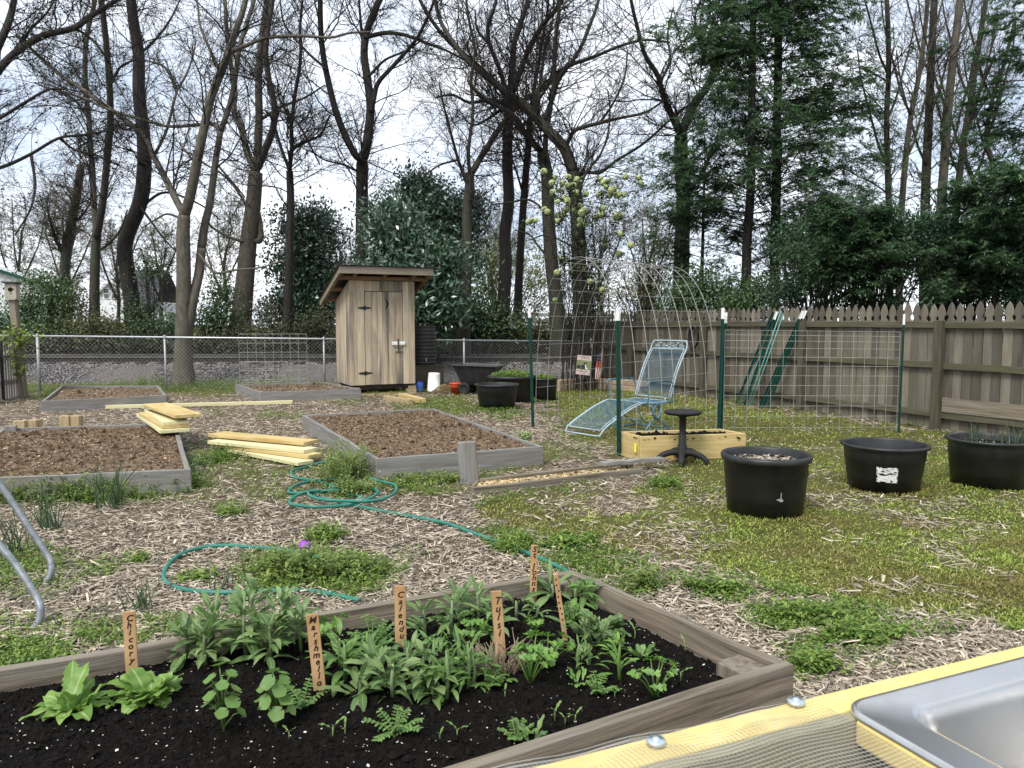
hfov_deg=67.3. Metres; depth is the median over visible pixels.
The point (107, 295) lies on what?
window
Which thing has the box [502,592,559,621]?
leafy herb
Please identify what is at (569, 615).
leafy herb
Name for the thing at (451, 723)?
seedling
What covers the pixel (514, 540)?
weed clump
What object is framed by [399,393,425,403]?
beam
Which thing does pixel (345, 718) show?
seedling
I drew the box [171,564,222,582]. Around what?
weed clump
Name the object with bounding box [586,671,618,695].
leafy herb
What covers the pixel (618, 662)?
leafy herb
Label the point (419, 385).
blue jug
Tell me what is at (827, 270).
hemlock tree
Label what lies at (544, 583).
leafy herb
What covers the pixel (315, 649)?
plant marker
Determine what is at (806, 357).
flat trellis
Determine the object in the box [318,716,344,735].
seedling
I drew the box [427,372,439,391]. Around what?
white bucket
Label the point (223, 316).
scrub bush
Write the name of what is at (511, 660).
dry stalks
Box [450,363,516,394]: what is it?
garden cart
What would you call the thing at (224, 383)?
weed clump
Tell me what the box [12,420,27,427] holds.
wood block
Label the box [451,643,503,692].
leafy herb
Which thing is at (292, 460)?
board
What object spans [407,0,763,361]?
leaning tree
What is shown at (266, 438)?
board
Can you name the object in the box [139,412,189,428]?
board
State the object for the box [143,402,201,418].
board
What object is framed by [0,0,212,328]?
bare tree
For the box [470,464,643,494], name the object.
garden bed
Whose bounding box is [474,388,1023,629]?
lawn grass
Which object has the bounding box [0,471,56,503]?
weed clump
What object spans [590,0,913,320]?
hemlock tree
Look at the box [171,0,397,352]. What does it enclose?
bare tree
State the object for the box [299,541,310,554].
hose nozzle
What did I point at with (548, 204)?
leaning tree
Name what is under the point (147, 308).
scrub bush
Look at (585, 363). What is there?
garden sign
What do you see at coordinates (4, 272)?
white building
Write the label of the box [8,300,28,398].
wooden post
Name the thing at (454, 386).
red pot
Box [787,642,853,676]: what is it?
weed clump
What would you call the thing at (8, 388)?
picket fence
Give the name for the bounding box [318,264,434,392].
outhouse
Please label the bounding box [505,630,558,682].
parsley plant
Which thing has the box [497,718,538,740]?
leafy herb
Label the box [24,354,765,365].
railway track
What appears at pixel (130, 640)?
plant marker
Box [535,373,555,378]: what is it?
weed clump
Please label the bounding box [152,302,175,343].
white shed
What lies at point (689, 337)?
hose loop
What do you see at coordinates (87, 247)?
spring tree
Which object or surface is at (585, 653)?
leafy herb
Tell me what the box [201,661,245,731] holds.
mallow seedling
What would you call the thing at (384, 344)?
door
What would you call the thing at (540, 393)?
planting tub
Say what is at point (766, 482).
planting tub
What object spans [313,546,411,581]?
weed clump
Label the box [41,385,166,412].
raised bed
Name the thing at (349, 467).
weed clump
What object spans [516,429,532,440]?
weed clump
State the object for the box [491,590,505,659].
plant marker
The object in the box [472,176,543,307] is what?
spring tree
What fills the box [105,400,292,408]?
beam
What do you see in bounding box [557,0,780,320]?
bare tree
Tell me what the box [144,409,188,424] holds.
board
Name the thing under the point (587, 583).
leafy herb
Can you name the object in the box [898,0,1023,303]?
grey stem tree
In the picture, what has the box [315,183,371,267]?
spring tree
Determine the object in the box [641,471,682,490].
weed clump
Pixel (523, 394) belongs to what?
planting tub
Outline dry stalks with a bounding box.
[465,629,537,678]
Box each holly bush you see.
[743,198,866,320]
[790,187,936,339]
[866,192,1019,386]
[948,193,1023,366]
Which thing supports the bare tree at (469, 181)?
on the ground at (712, 471)
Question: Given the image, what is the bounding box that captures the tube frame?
[0,478,54,626]
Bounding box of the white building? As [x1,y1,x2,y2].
[0,266,55,339]
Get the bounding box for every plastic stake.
[740,351,761,404]
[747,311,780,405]
[750,315,782,405]
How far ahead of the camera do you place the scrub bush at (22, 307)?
24.02 m
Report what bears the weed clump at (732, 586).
on the ground at (712, 471)
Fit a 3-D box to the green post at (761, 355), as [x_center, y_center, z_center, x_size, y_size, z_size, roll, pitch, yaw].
[4.413,-0.392,13.695,0.597,1.802,0.052,3,5,29]
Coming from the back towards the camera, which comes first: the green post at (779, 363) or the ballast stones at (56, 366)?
the ballast stones at (56, 366)
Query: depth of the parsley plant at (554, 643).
2.91 m
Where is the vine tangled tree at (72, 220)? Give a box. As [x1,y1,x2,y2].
[9,125,127,351]
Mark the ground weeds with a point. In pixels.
(62, 646)
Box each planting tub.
[475,382,518,410]
[488,374,535,402]
[533,377,558,401]
[721,446,812,520]
[840,437,931,495]
[944,432,1023,491]
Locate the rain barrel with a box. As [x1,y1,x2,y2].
[415,326,436,364]
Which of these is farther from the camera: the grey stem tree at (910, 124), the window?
the window
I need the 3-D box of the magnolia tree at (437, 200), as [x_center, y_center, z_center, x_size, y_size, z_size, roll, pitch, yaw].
[-2.582,-4.017,25.617,5.029,7.148,4.131,3,5,32]
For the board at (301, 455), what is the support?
on the board at (292, 460)
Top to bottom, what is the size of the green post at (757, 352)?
1.795 m
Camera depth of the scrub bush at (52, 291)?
23.65 m
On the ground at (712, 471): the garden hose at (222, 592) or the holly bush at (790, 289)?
the holly bush at (790, 289)
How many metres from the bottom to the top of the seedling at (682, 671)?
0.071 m
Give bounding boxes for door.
[358,292,404,384]
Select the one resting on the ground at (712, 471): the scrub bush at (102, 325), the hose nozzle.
the scrub bush at (102, 325)
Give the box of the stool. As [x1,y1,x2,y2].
[655,409,709,466]
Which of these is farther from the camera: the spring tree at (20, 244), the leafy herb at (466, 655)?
the spring tree at (20, 244)
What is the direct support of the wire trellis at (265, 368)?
on the raised bed at (314, 391)
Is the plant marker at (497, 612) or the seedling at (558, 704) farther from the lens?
the plant marker at (497, 612)
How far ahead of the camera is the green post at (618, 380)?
8.59 m
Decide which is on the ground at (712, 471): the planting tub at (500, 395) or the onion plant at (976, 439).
the planting tub at (500, 395)
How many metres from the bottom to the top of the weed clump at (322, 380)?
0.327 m
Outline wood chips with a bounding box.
[0,387,1023,699]
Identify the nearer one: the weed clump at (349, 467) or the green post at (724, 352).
the weed clump at (349, 467)
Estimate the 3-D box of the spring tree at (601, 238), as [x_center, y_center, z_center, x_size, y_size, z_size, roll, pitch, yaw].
[4.744,-6.295,39.303,7.171,9.480,5.363,0,5,0]
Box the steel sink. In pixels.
[851,656,1023,767]
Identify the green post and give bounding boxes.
[528,307,533,427]
[614,312,615,341]
[616,307,620,455]
[717,308,724,428]
[720,312,726,428]
[736,312,774,404]
[743,311,777,405]
[759,311,803,407]
[761,310,806,408]
[766,333,797,408]
[898,314,905,432]
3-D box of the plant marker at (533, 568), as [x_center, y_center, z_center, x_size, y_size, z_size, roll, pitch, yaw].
[0.103,0.904,3.654,0.039,0.283,0.011,1,5,8]
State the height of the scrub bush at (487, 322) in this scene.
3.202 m
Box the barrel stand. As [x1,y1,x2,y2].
[412,363,443,388]
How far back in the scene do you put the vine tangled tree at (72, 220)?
25.56 m
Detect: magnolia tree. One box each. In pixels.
[252,184,354,349]
[349,151,502,348]
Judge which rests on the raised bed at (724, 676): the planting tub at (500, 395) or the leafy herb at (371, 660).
the leafy herb at (371, 660)
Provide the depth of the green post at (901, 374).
10.39 m
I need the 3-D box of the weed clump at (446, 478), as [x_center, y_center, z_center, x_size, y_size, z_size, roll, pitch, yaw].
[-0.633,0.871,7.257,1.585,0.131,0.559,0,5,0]
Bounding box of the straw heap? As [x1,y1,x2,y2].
[430,384,450,392]
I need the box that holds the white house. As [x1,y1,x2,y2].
[100,270,175,326]
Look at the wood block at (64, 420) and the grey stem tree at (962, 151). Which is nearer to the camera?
the wood block at (64, 420)
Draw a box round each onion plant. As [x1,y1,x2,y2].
[0,500,32,559]
[7,475,79,532]
[66,452,146,509]
[117,579,159,615]
[177,442,218,480]
[209,562,232,589]
[967,421,983,441]
[990,421,1009,442]
[1007,425,1023,443]
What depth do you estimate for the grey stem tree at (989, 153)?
19.54 m
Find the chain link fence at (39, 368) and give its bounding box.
[0,334,591,393]
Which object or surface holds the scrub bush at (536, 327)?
on the ground at (712, 471)
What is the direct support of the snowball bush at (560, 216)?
on the ground at (712, 471)
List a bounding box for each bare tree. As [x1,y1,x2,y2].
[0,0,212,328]
[21,0,274,353]
[125,0,396,353]
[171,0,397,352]
[233,0,524,264]
[377,0,607,353]
[378,0,586,355]
[434,0,601,350]
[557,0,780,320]
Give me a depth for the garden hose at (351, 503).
6.19 m
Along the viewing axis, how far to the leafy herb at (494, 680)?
2.78 m
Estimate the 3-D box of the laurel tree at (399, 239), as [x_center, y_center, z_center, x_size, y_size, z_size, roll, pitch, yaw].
[-2.360,-2.502,19.175,4.090,5.146,3.264,3,6,34]
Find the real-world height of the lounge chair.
1.248 m
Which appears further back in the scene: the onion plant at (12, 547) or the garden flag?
the garden flag
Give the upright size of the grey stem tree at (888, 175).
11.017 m
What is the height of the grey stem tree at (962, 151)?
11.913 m
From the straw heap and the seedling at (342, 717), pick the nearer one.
the seedling at (342, 717)
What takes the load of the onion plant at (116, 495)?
on the ground at (712, 471)
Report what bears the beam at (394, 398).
on the ground at (712, 471)
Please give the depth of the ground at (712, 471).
6.03 m
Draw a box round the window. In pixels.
[103,288,109,298]
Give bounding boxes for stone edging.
[557,378,647,392]
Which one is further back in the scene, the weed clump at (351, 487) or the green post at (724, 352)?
the green post at (724, 352)
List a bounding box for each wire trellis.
[238,334,307,386]
[245,362,285,397]
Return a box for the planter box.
[621,429,745,459]
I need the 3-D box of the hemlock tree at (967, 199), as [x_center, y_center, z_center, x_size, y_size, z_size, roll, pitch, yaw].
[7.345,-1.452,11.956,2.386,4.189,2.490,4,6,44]
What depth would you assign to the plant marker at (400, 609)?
3.08 m
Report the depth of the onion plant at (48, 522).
5.55 m
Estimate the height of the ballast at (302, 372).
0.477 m
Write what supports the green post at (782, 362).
on the ground at (712, 471)
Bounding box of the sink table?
[493,646,1023,767]
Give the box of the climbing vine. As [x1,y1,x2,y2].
[0,323,47,396]
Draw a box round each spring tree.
[0,152,88,281]
[12,173,130,329]
[56,178,175,324]
[82,202,234,342]
[156,184,282,340]
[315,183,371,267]
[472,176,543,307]
[541,175,666,310]
[587,169,716,307]
[752,152,907,319]
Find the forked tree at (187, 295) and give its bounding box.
[0,0,398,386]
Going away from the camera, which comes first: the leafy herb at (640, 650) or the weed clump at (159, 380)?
the leafy herb at (640, 650)
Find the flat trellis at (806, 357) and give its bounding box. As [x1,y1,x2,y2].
[723,330,900,430]
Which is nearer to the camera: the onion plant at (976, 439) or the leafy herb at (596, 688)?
the leafy herb at (596, 688)
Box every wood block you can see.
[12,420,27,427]
[28,419,42,427]
[59,415,71,425]
[70,415,83,425]
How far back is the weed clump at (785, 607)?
3.89 m
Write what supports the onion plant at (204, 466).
on the ground at (712, 471)
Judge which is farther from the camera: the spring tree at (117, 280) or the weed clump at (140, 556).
the spring tree at (117, 280)
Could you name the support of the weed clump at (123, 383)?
on the ground at (712, 471)
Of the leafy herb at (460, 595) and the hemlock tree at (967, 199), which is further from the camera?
the hemlock tree at (967, 199)
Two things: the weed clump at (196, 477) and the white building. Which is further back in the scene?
the white building
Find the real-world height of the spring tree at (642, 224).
8.846 m
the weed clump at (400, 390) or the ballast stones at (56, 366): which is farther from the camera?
the ballast stones at (56, 366)
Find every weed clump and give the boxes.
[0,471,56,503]
[15,468,186,503]
[22,387,55,400]
[30,374,170,392]
[112,373,171,385]
[122,549,151,564]
[141,463,216,493]
[158,372,267,390]
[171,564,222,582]
[185,443,252,468]
[215,498,250,517]
[219,540,353,587]
[245,374,327,386]
[301,520,350,544]
[306,378,338,384]
[308,436,381,488]
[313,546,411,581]
[329,470,383,498]
[365,467,505,485]
[371,388,420,394]
[477,529,544,553]
[491,368,529,376]
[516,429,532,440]
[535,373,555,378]
[537,529,603,553]
[626,560,663,594]
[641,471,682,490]
[682,569,757,599]
[724,395,743,405]
[743,595,841,624]
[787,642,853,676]
[814,614,916,646]
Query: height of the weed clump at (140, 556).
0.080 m
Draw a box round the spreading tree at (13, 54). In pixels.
[0,0,186,234]
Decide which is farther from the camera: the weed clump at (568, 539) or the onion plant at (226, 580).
the weed clump at (568, 539)
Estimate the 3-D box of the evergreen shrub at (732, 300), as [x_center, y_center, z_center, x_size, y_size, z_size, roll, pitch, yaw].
[4.468,-1.232,16.321,3.964,3.125,2.464,3,6,36]
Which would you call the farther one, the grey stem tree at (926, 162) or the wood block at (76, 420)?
the grey stem tree at (926, 162)
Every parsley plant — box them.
[458,611,492,644]
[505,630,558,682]
[523,614,544,638]
[523,629,574,667]
[626,655,679,700]
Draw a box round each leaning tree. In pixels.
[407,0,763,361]
[424,0,636,355]
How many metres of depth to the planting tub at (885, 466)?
6.71 m
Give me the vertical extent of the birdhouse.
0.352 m
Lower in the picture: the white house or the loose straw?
the loose straw
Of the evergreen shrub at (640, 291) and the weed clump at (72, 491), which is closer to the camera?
the weed clump at (72, 491)
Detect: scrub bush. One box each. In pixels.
[0,262,62,352]
[0,263,108,353]
[34,269,151,353]
[109,244,175,349]
[140,257,261,349]
[206,288,335,352]
[418,269,542,355]
[472,229,568,332]
[491,259,628,353]
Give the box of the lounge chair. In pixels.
[565,340,687,436]
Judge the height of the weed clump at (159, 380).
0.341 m
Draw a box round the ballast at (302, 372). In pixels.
[26,364,588,383]
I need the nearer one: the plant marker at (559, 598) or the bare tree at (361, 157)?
the plant marker at (559, 598)
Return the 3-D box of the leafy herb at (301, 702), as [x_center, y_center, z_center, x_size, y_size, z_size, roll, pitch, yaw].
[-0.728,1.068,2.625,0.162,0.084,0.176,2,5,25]
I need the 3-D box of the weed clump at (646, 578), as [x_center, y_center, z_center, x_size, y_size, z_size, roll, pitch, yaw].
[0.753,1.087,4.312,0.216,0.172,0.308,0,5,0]
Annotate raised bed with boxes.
[0,424,191,500]
[0,570,793,767]
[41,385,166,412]
[235,382,360,401]
[302,409,542,478]
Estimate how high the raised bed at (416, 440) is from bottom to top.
0.295 m
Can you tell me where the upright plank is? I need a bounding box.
[457,441,478,483]
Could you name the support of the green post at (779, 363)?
on the ground at (712, 471)
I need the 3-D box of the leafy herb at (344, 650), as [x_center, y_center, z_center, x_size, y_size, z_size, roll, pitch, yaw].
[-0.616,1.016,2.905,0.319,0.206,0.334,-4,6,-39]
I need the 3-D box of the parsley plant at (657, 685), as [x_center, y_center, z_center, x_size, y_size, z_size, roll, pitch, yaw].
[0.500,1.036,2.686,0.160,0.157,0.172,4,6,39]
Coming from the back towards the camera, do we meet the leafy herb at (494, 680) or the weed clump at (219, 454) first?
the weed clump at (219, 454)
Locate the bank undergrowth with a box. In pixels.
[0,311,570,355]
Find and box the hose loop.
[687,326,698,348]
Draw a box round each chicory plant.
[19,660,115,724]
[92,667,182,714]
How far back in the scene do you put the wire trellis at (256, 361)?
15.75 m
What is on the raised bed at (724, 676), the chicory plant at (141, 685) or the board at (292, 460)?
the chicory plant at (141, 685)
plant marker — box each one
[122,611,138,673]
[306,613,325,690]
[394,585,405,646]
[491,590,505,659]
[530,545,537,601]
[553,572,567,640]
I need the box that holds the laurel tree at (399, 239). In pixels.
[332,177,504,363]
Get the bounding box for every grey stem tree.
[810,0,946,319]
[838,0,983,318]
[841,0,996,352]
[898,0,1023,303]
[903,0,1023,317]
[906,0,1023,300]
[950,0,1023,303]
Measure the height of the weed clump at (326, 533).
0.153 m
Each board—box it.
[136,413,189,433]
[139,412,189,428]
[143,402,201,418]
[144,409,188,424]
[207,438,317,453]
[208,431,317,445]
[213,445,321,458]
[227,449,313,465]
[599,456,664,465]
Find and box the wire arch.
[536,257,716,430]
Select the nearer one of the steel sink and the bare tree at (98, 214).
the steel sink
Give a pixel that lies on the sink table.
(829, 730)
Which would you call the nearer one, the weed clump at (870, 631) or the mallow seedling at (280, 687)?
the mallow seedling at (280, 687)
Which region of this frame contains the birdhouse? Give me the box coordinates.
[1,281,21,299]
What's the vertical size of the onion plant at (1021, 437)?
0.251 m
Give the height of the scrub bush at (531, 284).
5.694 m
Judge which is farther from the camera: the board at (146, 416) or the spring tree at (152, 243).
the spring tree at (152, 243)
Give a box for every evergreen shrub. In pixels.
[593,212,699,321]
[636,256,812,335]
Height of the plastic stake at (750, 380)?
1.650 m
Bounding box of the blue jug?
[415,381,422,391]
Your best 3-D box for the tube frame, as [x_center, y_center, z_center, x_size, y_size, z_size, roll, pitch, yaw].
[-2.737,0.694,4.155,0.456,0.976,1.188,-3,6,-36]
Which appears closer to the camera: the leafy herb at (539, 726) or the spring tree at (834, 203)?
the leafy herb at (539, 726)
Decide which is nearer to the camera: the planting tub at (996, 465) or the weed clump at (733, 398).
the planting tub at (996, 465)
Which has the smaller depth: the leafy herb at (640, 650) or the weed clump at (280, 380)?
the leafy herb at (640, 650)
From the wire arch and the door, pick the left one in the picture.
the door
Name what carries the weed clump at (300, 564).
on the ground at (712, 471)
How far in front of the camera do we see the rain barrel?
17.42 m
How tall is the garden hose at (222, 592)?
0.039 m
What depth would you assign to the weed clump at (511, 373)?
14.49 m
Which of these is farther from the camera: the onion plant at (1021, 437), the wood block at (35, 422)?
the wood block at (35, 422)
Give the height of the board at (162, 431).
0.041 m
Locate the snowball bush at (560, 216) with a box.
[510,156,652,391]
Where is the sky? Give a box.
[0,0,1023,324]
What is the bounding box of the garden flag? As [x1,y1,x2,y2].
[595,343,603,378]
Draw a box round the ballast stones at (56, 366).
[25,361,583,384]
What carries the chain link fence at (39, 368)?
on the ground at (712, 471)
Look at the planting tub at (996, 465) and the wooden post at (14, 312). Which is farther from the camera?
the wooden post at (14, 312)
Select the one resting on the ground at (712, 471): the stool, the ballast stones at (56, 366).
the stool
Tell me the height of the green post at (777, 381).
1.652 m
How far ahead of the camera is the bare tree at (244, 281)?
24.03 m
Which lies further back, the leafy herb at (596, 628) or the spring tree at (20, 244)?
the spring tree at (20, 244)
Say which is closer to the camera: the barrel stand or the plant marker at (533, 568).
the plant marker at (533, 568)
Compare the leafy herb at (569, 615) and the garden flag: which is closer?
the leafy herb at (569, 615)
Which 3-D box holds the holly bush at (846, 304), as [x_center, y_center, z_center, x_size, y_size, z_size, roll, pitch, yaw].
[6.621,-1.576,13.805,3.218,4.149,2.352,0,5,0]
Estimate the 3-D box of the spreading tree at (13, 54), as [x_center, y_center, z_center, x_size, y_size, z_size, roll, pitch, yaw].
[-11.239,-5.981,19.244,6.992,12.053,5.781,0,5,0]
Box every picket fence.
[0,341,17,400]
[593,301,1023,436]
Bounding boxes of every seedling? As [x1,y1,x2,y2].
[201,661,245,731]
[254,667,295,727]
[282,725,295,738]
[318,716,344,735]
[342,717,346,733]
[446,720,467,734]
[551,700,561,722]
[568,707,581,724]
[628,620,640,639]
[670,664,692,682]
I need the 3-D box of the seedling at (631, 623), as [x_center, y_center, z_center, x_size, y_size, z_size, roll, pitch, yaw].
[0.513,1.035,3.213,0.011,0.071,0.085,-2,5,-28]
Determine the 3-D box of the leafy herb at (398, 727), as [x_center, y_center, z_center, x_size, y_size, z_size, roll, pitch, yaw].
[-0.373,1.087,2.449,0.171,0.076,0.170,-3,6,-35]
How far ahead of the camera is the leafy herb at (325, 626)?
3.12 m
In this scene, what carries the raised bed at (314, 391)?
on the ground at (712, 471)
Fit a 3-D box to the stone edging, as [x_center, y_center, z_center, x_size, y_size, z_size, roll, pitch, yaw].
[1.972,0.022,17.000,2.068,0.251,0.948,1,5,11]
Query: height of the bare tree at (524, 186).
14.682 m
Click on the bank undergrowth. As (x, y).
(129, 345)
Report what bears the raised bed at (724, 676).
on the ground at (712, 471)
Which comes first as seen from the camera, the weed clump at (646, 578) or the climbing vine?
the weed clump at (646, 578)
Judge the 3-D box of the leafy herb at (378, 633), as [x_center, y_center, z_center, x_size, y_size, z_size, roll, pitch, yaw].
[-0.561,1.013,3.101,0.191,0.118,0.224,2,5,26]
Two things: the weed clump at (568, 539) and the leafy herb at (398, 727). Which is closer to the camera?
the leafy herb at (398, 727)
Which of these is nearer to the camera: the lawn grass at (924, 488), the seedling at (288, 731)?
the seedling at (288, 731)
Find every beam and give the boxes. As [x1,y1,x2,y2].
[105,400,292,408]
[383,395,412,404]
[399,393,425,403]
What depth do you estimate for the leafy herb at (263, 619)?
3.04 m
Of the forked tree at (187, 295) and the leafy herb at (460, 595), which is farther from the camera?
the forked tree at (187, 295)
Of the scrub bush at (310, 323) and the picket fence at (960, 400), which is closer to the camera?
the picket fence at (960, 400)
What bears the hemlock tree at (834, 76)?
on the ground at (712, 471)
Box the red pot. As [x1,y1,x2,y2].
[449,382,460,394]
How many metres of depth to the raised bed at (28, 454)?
7.54 m
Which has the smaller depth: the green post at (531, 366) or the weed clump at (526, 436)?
the weed clump at (526, 436)
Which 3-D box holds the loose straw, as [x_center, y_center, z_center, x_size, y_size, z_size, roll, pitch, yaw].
[-2.792,0.203,15.942,1.578,0.054,1.068,0,5,0]
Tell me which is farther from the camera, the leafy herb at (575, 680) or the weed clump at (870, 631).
the weed clump at (870, 631)
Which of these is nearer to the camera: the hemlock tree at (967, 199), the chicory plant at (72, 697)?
the chicory plant at (72, 697)
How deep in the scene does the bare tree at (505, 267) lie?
21.75 m
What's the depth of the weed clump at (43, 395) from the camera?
15.07 m
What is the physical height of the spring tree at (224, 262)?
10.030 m
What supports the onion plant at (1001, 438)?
in the planting tub at (996, 465)
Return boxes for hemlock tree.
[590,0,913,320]
[642,106,767,314]
[668,0,943,320]
[776,166,931,320]
[900,154,1023,319]
[907,0,1023,204]
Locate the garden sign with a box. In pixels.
[574,353,590,381]
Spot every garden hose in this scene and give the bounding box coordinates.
[161,543,361,602]
[287,461,567,570]
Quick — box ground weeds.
[0,380,1023,681]
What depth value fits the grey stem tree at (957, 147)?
20.32 m
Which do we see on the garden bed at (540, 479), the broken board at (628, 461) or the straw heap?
the broken board at (628, 461)
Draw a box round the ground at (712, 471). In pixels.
[0,325,1023,695]
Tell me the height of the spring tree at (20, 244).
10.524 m
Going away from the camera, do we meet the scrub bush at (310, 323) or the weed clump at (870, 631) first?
the weed clump at (870, 631)
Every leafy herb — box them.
[165,574,337,673]
[284,678,329,710]
[304,618,399,697]
[314,630,459,711]
[319,611,349,645]
[341,614,394,645]
[362,705,423,741]
[390,572,518,643]
[412,623,494,703]
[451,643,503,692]
[469,663,517,687]
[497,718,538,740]
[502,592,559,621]
[512,714,547,742]
[525,558,578,608]
[556,631,601,681]
[557,601,581,623]
[561,607,631,653]
[566,577,603,612]
[566,666,598,687]
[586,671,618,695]
[592,631,638,680]
[618,642,658,656]
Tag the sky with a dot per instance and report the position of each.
(338, 192)
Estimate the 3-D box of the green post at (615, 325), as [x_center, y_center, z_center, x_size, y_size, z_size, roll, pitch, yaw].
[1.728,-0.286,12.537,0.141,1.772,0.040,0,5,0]
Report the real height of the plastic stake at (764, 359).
1.735 m
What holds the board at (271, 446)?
on the board at (301, 455)
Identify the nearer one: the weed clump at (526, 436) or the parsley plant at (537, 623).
the parsley plant at (537, 623)
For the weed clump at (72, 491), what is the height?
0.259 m
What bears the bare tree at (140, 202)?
on the ground at (712, 471)
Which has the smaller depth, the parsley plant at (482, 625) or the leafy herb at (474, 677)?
the leafy herb at (474, 677)
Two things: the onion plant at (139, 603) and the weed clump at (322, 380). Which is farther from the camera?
the weed clump at (322, 380)
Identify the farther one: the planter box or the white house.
the white house
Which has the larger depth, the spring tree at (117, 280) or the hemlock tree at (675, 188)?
the spring tree at (117, 280)
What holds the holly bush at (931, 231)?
on the ground at (712, 471)
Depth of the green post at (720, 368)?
10.29 m
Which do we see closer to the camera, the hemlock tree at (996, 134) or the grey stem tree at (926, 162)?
the hemlock tree at (996, 134)
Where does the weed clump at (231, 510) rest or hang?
on the ground at (712, 471)
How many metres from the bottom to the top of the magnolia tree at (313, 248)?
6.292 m
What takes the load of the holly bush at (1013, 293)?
on the ground at (712, 471)
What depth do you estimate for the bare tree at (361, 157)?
22.03 m
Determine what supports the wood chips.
on the ground at (712, 471)
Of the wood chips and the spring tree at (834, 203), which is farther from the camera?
the spring tree at (834, 203)
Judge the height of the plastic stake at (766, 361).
1.665 m
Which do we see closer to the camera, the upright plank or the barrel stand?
the upright plank
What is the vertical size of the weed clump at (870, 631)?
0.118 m
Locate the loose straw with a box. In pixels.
[361,391,413,396]
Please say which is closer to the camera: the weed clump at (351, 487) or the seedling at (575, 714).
the seedling at (575, 714)

